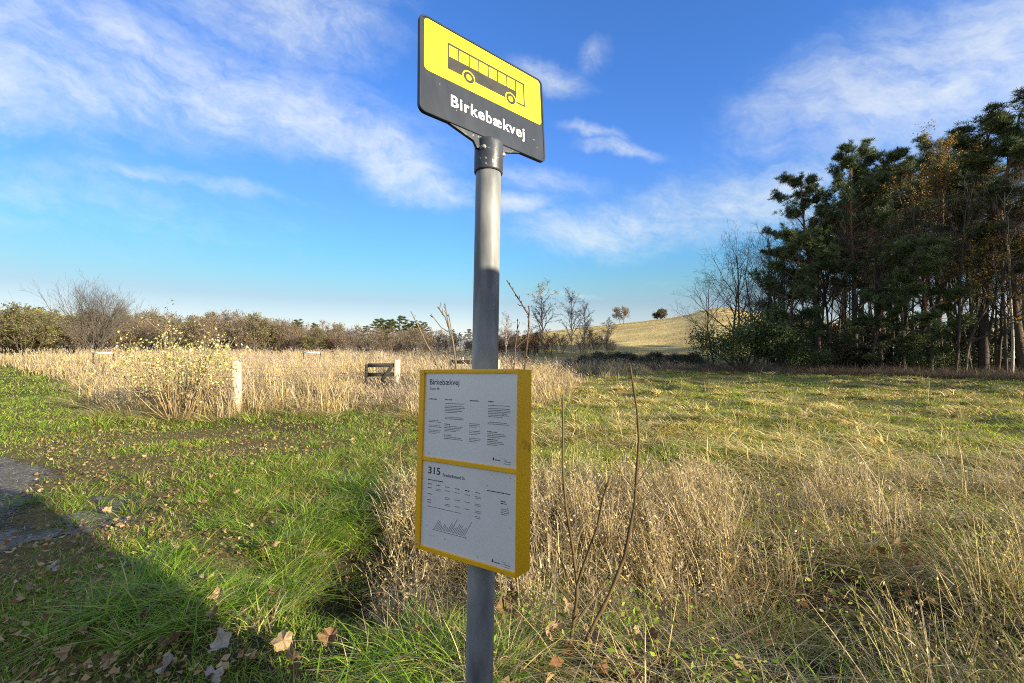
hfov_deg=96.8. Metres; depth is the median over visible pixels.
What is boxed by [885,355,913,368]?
undergrowth bush
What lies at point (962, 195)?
pine tree
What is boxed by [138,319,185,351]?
tree
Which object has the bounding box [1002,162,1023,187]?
pine tree
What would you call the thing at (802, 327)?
undergrowth bush
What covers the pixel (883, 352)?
undergrowth bush
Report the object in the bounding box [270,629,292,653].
fallen leaf
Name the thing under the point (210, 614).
fallen leaf
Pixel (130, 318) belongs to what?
tree
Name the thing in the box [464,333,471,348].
tree
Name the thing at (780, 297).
bare tree
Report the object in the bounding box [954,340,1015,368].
undergrowth bush
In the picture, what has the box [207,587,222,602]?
fallen leaf
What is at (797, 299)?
bare tree
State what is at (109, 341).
tree
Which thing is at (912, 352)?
evergreen shrub
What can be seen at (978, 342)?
undergrowth bush
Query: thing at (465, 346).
tree
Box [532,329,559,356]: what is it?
shrub
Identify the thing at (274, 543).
fallen leaf
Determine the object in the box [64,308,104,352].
tree
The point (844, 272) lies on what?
pine tree
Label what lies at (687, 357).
undergrowth bush
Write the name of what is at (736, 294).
bare tree
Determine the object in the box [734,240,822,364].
bare tree
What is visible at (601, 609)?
bare sapling
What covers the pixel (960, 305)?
bare tree
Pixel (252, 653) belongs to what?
leaf litter
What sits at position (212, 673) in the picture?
fallen leaf
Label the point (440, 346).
tree
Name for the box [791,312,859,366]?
undergrowth bush
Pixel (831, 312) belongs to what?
bare tree
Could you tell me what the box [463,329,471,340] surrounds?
pine
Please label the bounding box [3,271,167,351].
bare tree
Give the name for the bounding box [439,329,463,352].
tree
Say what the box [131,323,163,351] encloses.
tree
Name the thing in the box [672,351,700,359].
undergrowth bush
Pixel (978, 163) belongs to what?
pine tree
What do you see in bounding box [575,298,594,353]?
birch tree
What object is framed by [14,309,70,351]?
tree
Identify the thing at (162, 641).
fallen leaf
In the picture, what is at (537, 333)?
shrub
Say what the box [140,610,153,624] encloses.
fallen leaf
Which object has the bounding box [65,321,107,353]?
tree
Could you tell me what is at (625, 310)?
hill tree
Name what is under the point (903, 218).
tree
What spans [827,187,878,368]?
bare tree
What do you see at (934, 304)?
bare tree
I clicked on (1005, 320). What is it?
bare tree
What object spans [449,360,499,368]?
rail fence
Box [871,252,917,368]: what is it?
birch tree
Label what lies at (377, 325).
pine
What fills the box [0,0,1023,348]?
sky
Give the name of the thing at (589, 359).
undergrowth bush
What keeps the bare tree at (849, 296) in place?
on the ground at (44, 516)
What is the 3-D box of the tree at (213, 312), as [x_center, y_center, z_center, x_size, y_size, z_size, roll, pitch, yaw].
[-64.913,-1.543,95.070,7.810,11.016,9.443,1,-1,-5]
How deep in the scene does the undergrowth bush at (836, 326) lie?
45.41 m
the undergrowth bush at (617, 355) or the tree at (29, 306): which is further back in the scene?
the tree at (29, 306)
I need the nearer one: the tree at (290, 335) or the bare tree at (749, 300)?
the bare tree at (749, 300)
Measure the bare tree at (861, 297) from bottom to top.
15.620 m
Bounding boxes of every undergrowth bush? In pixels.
[565,356,588,364]
[578,356,598,363]
[581,351,607,358]
[594,356,618,364]
[596,351,625,363]
[608,353,631,362]
[621,353,651,364]
[632,355,658,364]
[642,351,666,359]
[646,351,679,359]
[655,355,684,366]
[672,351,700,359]
[678,353,694,364]
[693,357,708,366]
[743,312,813,362]
[755,318,829,363]
[773,332,839,367]
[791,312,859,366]
[800,353,821,366]
[803,322,861,363]
[812,337,865,369]
[826,325,893,359]
[829,345,878,369]
[831,324,901,351]
[836,341,885,367]
[858,338,892,358]
[860,353,890,369]
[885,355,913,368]
[886,328,915,363]
[892,332,953,361]
[908,316,944,339]
[916,320,963,366]
[925,322,977,367]
[939,338,977,366]
[943,315,1023,368]
[945,320,1023,368]
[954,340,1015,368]
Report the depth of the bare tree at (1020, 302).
44.09 m
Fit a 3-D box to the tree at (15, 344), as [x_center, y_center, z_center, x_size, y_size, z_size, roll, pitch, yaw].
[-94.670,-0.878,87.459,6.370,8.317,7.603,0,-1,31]
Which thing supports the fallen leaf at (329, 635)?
on the short grass at (277, 459)
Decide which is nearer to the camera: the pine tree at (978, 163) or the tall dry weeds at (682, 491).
the tall dry weeds at (682, 491)
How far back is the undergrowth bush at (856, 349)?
34.41 m
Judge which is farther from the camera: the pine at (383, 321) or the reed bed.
the pine at (383, 321)
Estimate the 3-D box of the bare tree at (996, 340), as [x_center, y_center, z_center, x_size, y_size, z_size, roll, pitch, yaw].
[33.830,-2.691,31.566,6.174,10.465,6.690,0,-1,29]
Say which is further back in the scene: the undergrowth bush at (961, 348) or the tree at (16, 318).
the tree at (16, 318)
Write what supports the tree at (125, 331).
on the ground at (44, 516)
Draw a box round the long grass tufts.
[0,441,600,682]
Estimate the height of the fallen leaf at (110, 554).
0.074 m
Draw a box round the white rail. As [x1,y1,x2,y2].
[92,352,113,362]
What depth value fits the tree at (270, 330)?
81.91 m
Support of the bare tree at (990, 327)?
on the ground at (44, 516)
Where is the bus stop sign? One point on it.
(473, 485)
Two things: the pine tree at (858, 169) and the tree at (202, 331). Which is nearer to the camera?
the pine tree at (858, 169)
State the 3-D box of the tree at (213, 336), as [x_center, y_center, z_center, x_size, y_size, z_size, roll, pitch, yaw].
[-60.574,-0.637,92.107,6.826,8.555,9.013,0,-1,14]
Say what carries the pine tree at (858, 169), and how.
on the ground at (44, 516)
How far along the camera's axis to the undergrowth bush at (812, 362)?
36.14 m
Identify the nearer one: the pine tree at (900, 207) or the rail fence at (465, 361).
the rail fence at (465, 361)
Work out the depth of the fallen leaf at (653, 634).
2.39 m
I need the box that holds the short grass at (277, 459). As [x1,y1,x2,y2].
[0,364,544,682]
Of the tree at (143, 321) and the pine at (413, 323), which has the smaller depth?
the tree at (143, 321)
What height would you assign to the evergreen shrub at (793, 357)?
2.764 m
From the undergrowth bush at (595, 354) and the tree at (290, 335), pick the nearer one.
the undergrowth bush at (595, 354)
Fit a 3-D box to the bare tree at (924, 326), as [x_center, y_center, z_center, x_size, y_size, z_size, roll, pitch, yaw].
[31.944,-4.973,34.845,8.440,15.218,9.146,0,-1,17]
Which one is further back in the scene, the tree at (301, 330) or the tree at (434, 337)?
the tree at (434, 337)
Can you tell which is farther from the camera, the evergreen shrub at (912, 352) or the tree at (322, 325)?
the tree at (322, 325)
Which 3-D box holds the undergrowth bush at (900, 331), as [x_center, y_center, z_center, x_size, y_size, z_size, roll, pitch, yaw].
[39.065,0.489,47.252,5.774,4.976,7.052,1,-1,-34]
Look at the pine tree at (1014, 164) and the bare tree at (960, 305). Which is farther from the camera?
the pine tree at (1014, 164)
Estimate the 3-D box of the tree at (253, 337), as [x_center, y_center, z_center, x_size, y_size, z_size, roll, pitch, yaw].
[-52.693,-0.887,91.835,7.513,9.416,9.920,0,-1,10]
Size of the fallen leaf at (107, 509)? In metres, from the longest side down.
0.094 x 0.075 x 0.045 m
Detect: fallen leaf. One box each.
[23,582,36,589]
[46,559,58,570]
[54,641,72,660]
[69,533,75,542]
[79,624,86,633]
[98,651,116,669]
[101,532,107,541]
[102,506,111,512]
[108,550,115,558]
[123,561,135,567]
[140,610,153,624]
[154,654,173,673]
[157,636,174,645]
[166,630,182,647]
[199,572,213,578]
[202,665,223,682]
[206,604,217,620]
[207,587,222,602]
[207,628,234,654]
[254,540,266,549]
[267,585,282,592]
[270,540,279,547]
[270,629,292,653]
[287,642,304,658]
[288,661,301,682]
[317,621,336,646]
[496,596,514,614]
[505,584,518,603]
[545,620,557,640]
[563,596,573,610]
[584,628,597,643]
[633,624,647,639]
[647,627,660,643]
[654,605,666,618]
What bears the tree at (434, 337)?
on the ground at (44, 516)
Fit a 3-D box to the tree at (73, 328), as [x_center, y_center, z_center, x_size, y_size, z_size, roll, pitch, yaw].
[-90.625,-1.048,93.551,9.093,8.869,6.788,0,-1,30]
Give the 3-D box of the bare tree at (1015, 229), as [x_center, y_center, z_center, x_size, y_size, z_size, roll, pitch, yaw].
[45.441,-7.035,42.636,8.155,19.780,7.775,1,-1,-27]
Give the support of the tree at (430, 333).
on the ground at (44, 516)
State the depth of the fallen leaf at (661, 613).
2.60 m
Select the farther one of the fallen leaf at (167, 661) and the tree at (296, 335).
the tree at (296, 335)
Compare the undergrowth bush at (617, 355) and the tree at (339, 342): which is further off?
the tree at (339, 342)
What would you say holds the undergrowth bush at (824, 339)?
on the ground at (44, 516)
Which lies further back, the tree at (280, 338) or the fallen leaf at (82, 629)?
the tree at (280, 338)
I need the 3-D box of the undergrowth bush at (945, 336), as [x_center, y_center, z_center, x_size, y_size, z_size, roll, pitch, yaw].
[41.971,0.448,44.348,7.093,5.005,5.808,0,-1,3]
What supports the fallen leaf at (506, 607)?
on the long grass tufts
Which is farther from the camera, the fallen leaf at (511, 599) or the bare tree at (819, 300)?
the bare tree at (819, 300)
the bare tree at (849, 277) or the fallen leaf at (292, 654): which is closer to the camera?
the fallen leaf at (292, 654)
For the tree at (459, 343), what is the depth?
109.98 m
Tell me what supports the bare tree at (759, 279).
on the ground at (44, 516)
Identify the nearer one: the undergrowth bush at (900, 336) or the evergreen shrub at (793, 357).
the evergreen shrub at (793, 357)
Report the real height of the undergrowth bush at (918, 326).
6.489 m
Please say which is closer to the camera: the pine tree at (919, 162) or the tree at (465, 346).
the pine tree at (919, 162)
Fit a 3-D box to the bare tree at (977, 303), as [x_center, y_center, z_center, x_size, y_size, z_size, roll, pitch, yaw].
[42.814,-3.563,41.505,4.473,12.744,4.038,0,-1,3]
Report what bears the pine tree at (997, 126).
on the ground at (44, 516)
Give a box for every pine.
[369,318,382,352]
[378,319,392,352]
[386,319,400,353]
[393,315,409,351]
[404,320,423,353]
[415,321,431,351]
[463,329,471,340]
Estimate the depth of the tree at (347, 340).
78.01 m
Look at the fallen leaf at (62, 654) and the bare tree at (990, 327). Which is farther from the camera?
the bare tree at (990, 327)
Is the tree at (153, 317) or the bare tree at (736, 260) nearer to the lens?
the bare tree at (736, 260)
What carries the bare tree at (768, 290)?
on the ground at (44, 516)
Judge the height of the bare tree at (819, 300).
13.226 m
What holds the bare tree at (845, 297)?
on the ground at (44, 516)
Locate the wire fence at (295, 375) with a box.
[185,363,392,397]
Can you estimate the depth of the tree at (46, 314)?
96.36 m
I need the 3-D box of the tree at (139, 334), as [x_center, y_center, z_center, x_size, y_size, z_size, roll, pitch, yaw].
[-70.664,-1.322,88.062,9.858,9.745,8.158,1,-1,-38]
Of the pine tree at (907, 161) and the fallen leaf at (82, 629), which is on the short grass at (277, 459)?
the fallen leaf at (82, 629)
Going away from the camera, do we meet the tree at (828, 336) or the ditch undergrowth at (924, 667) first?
the ditch undergrowth at (924, 667)
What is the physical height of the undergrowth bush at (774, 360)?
6.632 m
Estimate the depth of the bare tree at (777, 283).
40.70 m
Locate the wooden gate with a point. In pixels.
(396, 366)
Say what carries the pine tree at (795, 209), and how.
on the ground at (44, 516)
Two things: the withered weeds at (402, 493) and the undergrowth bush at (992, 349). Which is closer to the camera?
the withered weeds at (402, 493)
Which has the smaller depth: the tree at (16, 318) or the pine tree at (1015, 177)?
the pine tree at (1015, 177)
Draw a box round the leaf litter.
[0,413,1023,682]
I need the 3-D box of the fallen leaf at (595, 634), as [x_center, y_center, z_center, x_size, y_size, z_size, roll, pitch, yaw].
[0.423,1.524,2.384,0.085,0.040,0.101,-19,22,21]
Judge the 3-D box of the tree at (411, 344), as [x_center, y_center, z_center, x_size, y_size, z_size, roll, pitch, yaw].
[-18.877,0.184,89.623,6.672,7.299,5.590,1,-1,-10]
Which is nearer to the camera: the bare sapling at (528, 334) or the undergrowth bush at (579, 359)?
the bare sapling at (528, 334)
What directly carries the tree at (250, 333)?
on the ground at (44, 516)
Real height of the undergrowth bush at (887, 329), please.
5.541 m
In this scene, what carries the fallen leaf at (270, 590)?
on the long grass tufts
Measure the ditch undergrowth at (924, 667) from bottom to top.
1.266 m
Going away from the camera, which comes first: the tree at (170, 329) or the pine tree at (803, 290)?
the pine tree at (803, 290)
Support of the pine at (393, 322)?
on the ground at (44, 516)
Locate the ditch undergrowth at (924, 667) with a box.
[317,466,1023,682]
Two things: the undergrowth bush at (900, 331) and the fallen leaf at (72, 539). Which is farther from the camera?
the undergrowth bush at (900, 331)
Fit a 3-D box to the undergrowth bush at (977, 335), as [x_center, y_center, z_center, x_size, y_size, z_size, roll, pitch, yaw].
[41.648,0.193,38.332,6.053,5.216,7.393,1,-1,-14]
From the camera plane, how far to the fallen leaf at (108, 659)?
2.23 m
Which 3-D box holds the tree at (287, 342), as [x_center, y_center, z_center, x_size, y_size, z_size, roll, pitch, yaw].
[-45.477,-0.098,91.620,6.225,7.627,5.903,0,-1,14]
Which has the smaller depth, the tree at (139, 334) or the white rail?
the white rail
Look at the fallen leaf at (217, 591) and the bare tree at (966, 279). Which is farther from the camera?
the bare tree at (966, 279)
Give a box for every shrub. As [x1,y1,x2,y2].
[498,329,508,355]
[499,312,515,352]
[499,330,521,354]
[514,330,537,355]
[523,325,542,353]
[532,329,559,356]
[550,332,570,353]
[564,333,595,357]
[579,329,604,354]
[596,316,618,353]
[597,335,616,354]
[652,309,667,318]
[684,302,813,370]
[777,337,835,370]
[889,330,973,372]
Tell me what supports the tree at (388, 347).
on the ground at (44, 516)
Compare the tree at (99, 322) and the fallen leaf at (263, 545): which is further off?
the tree at (99, 322)
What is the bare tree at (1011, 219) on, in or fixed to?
on the ground at (44, 516)
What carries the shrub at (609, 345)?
on the ground at (44, 516)
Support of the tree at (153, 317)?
on the ground at (44, 516)
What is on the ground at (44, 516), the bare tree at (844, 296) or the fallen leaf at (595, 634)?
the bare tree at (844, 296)
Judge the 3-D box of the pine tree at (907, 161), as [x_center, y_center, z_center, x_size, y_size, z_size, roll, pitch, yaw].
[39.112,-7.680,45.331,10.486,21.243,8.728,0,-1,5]
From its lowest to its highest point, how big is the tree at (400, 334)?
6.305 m
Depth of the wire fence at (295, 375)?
12.57 m
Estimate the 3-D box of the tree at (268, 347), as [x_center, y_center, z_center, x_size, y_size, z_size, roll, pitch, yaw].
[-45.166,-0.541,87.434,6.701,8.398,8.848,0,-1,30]
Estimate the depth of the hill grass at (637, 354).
95.39 m
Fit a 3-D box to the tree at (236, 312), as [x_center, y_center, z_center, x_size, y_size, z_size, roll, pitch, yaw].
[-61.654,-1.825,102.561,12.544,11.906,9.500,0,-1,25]
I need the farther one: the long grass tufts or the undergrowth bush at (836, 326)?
the undergrowth bush at (836, 326)
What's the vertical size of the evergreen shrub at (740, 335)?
5.568 m
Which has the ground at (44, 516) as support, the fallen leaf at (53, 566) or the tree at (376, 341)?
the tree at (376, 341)
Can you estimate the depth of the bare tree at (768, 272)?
38.27 m
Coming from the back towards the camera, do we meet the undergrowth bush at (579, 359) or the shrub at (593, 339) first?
the shrub at (593, 339)
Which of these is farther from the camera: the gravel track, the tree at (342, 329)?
the tree at (342, 329)
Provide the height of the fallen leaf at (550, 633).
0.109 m
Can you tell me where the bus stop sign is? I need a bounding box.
[414,14,544,682]
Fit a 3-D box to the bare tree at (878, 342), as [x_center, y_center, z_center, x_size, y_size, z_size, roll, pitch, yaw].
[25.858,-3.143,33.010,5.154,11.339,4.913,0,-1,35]
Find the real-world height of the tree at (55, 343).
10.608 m
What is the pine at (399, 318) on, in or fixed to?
on the ground at (44, 516)
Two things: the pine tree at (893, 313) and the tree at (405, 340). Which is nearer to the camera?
the pine tree at (893, 313)
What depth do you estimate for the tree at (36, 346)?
85.70 m
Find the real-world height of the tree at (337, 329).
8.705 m
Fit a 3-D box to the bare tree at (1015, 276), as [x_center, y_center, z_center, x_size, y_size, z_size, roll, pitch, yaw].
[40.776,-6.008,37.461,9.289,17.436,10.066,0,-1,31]
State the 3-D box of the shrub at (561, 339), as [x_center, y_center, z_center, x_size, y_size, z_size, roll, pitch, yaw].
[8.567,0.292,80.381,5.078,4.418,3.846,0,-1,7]
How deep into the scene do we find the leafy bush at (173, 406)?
9.90 m
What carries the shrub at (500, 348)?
on the ground at (44, 516)
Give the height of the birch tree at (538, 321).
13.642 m
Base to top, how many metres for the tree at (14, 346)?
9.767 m
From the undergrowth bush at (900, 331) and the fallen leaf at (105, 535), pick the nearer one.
the fallen leaf at (105, 535)
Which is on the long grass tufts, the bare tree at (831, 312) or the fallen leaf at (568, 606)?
the fallen leaf at (568, 606)
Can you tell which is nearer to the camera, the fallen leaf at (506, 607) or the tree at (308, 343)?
the fallen leaf at (506, 607)
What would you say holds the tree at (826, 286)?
on the ground at (44, 516)
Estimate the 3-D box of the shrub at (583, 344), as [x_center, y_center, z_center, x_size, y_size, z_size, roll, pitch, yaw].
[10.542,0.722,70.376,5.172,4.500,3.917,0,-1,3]
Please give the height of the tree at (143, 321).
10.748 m
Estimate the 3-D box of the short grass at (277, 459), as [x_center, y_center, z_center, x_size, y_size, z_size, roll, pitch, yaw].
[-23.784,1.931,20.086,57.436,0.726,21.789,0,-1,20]
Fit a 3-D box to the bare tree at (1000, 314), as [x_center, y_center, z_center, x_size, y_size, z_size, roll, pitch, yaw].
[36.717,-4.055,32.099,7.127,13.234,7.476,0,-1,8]
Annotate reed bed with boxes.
[0,346,736,428]
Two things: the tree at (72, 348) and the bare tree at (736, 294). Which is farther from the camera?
the tree at (72, 348)
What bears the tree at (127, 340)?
on the ground at (44, 516)
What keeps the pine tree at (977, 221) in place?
on the ground at (44, 516)
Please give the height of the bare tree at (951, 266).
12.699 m
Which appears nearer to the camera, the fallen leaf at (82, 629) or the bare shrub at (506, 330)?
the fallen leaf at (82, 629)
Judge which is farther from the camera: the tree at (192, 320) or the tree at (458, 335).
the tree at (458, 335)
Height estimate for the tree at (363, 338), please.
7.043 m
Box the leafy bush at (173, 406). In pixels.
[87,300,250,419]
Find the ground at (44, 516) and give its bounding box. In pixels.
[0,308,1023,682]
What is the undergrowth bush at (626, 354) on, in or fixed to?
on the ground at (44, 516)
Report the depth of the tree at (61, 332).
88.55 m
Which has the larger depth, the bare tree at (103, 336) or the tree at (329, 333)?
the tree at (329, 333)
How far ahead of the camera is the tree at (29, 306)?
105.99 m
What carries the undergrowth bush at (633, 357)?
on the ground at (44, 516)
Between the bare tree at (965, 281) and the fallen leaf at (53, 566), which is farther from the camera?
the bare tree at (965, 281)
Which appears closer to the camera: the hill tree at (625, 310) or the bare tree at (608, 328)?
the bare tree at (608, 328)
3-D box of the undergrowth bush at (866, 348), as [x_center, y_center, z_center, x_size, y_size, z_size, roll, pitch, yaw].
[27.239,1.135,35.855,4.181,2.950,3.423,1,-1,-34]
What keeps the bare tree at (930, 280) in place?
on the ground at (44, 516)
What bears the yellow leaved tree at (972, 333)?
on the ground at (44, 516)
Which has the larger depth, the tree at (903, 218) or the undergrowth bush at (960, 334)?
the undergrowth bush at (960, 334)
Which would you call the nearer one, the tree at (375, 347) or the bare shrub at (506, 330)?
the bare shrub at (506, 330)
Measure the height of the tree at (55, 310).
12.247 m
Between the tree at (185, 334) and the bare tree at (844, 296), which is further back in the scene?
the tree at (185, 334)
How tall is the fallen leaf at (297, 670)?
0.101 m
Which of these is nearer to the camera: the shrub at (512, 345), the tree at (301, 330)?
the shrub at (512, 345)
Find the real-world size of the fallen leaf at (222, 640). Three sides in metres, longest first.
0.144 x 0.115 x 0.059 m
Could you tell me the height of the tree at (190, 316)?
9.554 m
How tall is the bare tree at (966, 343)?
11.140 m
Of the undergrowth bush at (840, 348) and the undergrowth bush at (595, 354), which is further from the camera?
the undergrowth bush at (595, 354)
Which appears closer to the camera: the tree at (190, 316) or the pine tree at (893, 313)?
the pine tree at (893, 313)
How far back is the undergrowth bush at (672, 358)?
36.91 m
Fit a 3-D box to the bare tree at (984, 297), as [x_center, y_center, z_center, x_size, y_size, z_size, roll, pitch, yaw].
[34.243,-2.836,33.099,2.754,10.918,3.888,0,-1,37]
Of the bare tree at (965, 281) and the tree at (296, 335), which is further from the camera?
the tree at (296, 335)
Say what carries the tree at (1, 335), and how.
on the ground at (44, 516)
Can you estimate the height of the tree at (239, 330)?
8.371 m
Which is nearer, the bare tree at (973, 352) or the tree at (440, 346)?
the bare tree at (973, 352)
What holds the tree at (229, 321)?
on the ground at (44, 516)
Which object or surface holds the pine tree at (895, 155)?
on the ground at (44, 516)
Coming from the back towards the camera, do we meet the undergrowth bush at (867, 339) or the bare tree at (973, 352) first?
the undergrowth bush at (867, 339)
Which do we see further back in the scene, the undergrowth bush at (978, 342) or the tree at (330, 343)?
the tree at (330, 343)
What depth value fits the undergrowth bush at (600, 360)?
38.49 m
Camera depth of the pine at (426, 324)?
143.59 m
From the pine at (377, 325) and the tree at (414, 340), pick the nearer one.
the tree at (414, 340)
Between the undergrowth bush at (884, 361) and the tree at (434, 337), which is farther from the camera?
the tree at (434, 337)
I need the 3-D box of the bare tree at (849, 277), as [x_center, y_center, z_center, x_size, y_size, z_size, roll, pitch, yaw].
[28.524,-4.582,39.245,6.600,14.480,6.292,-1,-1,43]
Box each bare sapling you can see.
[411,303,456,368]
[506,280,537,369]
[532,367,654,665]
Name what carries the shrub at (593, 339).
on the ground at (44, 516)
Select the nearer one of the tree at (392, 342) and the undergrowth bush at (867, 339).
the undergrowth bush at (867, 339)
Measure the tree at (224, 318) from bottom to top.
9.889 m
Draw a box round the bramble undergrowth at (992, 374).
[558,358,1023,380]
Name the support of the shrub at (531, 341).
on the ground at (44, 516)
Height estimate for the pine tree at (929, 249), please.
10.089 m
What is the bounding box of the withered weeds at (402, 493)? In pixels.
[346,449,541,630]
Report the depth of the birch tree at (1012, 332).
30.43 m
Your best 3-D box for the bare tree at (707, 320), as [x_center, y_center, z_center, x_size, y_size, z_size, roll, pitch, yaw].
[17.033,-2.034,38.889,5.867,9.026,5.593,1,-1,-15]
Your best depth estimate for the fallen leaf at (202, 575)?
2.95 m
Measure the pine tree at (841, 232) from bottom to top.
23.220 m
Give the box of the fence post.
[231,361,242,412]
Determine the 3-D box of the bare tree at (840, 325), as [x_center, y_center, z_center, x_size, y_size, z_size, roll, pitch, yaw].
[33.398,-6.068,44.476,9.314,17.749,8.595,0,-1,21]
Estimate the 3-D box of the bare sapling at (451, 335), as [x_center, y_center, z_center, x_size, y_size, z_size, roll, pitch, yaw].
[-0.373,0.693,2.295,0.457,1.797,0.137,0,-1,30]
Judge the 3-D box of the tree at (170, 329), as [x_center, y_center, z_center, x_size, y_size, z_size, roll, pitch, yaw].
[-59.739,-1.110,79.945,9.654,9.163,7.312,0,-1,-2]
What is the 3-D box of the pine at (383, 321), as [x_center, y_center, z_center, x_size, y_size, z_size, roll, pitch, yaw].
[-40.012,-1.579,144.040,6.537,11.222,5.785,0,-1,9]
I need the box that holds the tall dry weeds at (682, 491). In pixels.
[456,410,1023,642]
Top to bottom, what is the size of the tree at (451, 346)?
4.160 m
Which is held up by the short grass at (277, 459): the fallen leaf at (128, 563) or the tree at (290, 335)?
the fallen leaf at (128, 563)
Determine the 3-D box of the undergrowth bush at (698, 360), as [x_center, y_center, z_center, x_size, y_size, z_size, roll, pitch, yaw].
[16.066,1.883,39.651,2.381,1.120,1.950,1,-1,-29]
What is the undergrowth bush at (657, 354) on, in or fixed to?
on the ground at (44, 516)
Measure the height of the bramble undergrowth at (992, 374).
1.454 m
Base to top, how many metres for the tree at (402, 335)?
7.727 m
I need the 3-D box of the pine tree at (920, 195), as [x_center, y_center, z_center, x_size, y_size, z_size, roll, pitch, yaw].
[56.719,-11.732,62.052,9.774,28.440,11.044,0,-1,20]
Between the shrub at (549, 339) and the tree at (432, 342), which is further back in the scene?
the tree at (432, 342)
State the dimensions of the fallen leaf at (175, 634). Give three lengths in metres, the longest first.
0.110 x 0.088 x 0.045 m
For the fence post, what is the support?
on the ground at (44, 516)
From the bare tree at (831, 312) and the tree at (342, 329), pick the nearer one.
the bare tree at (831, 312)
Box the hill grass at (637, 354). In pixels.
[499,308,834,363]
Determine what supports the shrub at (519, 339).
on the ground at (44, 516)
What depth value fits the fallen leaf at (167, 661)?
2.19 m
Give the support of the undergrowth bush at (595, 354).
on the ground at (44, 516)
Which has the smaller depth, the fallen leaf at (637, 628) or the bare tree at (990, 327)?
the fallen leaf at (637, 628)
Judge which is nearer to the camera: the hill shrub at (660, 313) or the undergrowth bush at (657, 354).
the undergrowth bush at (657, 354)
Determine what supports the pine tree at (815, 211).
on the ground at (44, 516)
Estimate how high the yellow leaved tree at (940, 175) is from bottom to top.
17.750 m
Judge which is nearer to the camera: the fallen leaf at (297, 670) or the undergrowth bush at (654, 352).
the fallen leaf at (297, 670)
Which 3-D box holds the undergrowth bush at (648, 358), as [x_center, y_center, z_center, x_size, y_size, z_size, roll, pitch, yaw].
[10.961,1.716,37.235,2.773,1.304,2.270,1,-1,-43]
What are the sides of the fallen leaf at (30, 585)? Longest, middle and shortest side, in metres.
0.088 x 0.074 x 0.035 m
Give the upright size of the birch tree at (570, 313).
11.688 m
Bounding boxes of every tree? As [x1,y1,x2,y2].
[0,301,57,354]
[0,312,12,348]
[2,303,33,352]
[2,318,34,353]
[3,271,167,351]
[5,342,20,352]
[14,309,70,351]
[16,305,61,351]
[19,308,75,351]
[23,320,61,352]
[38,311,74,351]
[51,315,91,353]
[52,316,109,349]
[55,316,90,353]
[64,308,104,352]
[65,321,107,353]
[91,320,135,354]
[97,311,147,350]
[104,318,142,352]
[107,306,156,351]
[117,311,175,352]
[126,311,157,351]
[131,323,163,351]
[136,311,200,350]
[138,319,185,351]
[139,307,173,352]
[162,315,195,354]
[162,319,197,348]
[170,310,229,351]
[175,316,223,348]
[176,309,221,350]
[181,321,214,350]
[191,316,226,350]
[198,309,244,353]
[200,313,235,348]
[220,307,247,350]
[224,314,268,351]
[232,312,277,353]
[233,315,269,352]
[243,312,281,351]
[252,317,289,352]
[260,320,291,352]
[274,323,299,353]
[278,318,309,351]
[288,327,315,353]
[290,322,319,351]
[297,325,331,351]
[307,329,337,352]
[310,320,331,352]
[316,333,336,352]
[323,324,348,348]
[326,322,357,352]
[326,329,352,350]
[330,324,368,352]
[349,325,377,352]
[362,324,392,354]
[366,337,383,351]
[378,326,405,353]
[379,335,397,352]
[386,328,416,351]
[394,331,408,353]
[396,329,410,352]
[401,325,429,353]
[402,325,429,354]
[421,328,442,354]
[423,335,440,353]
[426,329,447,354]
[433,332,451,354]
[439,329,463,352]
[441,338,458,353]
[451,333,464,350]
[459,341,471,350]
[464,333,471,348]
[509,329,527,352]
[522,279,560,354]
[555,287,589,355]
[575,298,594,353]
[611,305,630,323]
[671,220,768,365]
[671,267,748,361]
[694,238,782,363]
[709,253,761,362]
[719,223,812,366]
[723,239,846,363]
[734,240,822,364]
[739,220,797,364]
[744,257,801,312]
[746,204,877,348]
[746,227,841,366]
[748,252,821,365]
[755,252,831,309]
[758,217,846,332]
[760,171,849,367]
[774,201,860,332]
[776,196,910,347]
[804,136,919,347]
[805,185,898,317]
[805,210,890,323]
[806,197,900,336]
[808,191,909,312]
[815,273,841,320]
[816,256,889,341]
[824,119,1023,369]
[824,241,873,334]
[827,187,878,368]
[829,220,912,371]
[832,272,888,317]
[833,162,913,367]
[835,144,931,364]
[839,281,924,372]
[844,153,966,334]
[855,132,1009,343]
[856,230,981,372]
[858,234,873,317]
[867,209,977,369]
[868,187,1023,330]
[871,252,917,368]
[889,229,1023,376]
[893,218,968,334]
[896,159,952,320]
[903,197,1021,325]
[907,205,997,369]
[914,262,947,370]
[917,133,1006,303]
[918,101,1023,374]
[920,86,1023,373]
[924,218,1023,310]
[926,158,1023,312]
[927,187,993,370]
[930,171,992,372]
[933,248,981,368]
[940,229,1023,372]
[942,176,1023,368]
[947,167,1023,369]
[955,201,1023,368]
[962,270,1004,324]
[963,246,999,370]
[966,169,1023,372]
[970,163,1023,316]
[970,171,1023,372]
[971,180,1023,344]
[980,177,1023,289]
[989,137,1023,314]
[995,275,1023,321]
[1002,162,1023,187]
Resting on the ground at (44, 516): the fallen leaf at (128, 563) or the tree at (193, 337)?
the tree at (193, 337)
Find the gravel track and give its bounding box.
[0,455,169,553]
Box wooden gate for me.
[365,360,399,388]
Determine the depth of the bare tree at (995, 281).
35.09 m

